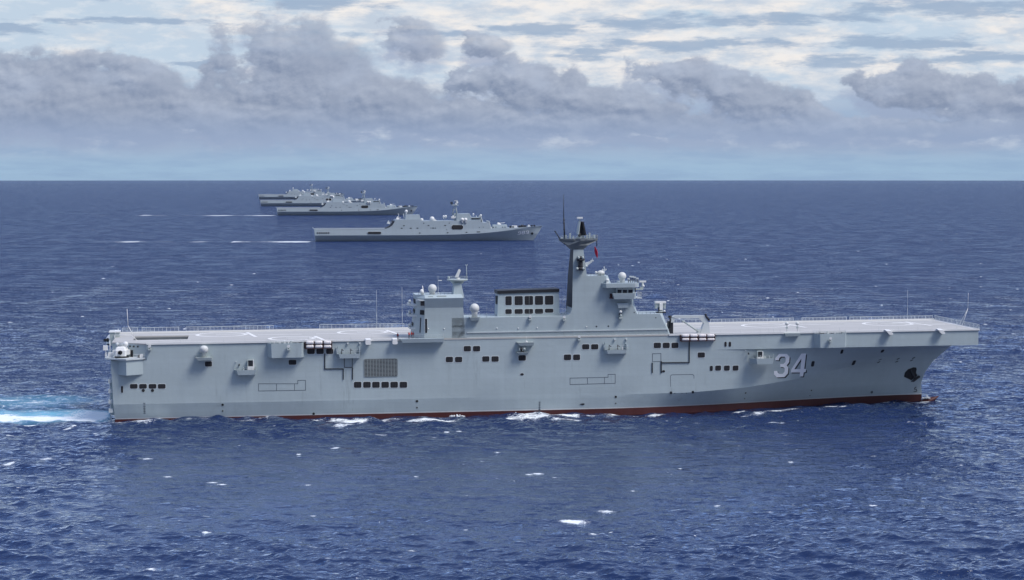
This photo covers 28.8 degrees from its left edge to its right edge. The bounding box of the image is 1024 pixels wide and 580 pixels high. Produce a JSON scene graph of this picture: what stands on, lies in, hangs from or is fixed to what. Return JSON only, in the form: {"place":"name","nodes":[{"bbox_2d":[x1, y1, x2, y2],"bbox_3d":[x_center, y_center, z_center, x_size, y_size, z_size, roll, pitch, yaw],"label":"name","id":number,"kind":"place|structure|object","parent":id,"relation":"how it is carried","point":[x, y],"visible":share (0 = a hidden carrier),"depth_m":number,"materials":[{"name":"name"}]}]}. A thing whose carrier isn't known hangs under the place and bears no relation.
{"place":"outdoors","nodes":[
{"label":"outdoors","id":0,"kind":"place"},
{"bbox_2d":[0,180,1023,579],"bbox_3d":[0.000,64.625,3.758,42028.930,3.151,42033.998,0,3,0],"label":"sea","id":1,"kind":"structure","parent":0,"point":[838,490],"depth_m":517.41,"materials":[{"name":"liquid"}]},
{"bbox_2d":[258,184,343,198],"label":"dock landing ship","id":2,"kind":"object","parent":1,"relation":"on","point":[289,194],"visible":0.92,"depth_m":5208.38,"materials":[{"name":"grey paint"}]},
{"bbox_2d":[259,187,362,205],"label":"dock landing ship","id":3,"kind":"object","parent":1,"relation":"on","point":[307,199],"visible":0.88,"depth_m":4073.30,"materials":[{"name":"grey paint"}]},
{"bbox_2d":[276,190,416,214],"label":"dock landing ship","id":4,"kind":"object","parent":1,"relation":"on","point":[369,206],"visible":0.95,"depth_m":3160.51,"materials":[{"name":"grey paint"}]},
{"bbox_2d":[312,200,541,240],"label":"dock landing ship","id":5,"kind":"object","parent":1,"relation":"on","point":[459,227],"visible":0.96,"depth_m":1940.13,"materials":[{"name":"grey paint"}]},
{"bbox_2d":[103,194,979,421],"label":"assault ship","id":6,"kind":"object","parent":1,"relation":"on","point":[600,344],"visible":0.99,"depth_m":538.55,"materials":[{"name":"grey paint"}]},
{"bbox_2d":[0,0,1023,180],"label":"sky","id":7,"kind":"structure","parent":0,"point":[91,90],"materials":[{"name":"grey"}]}
]}

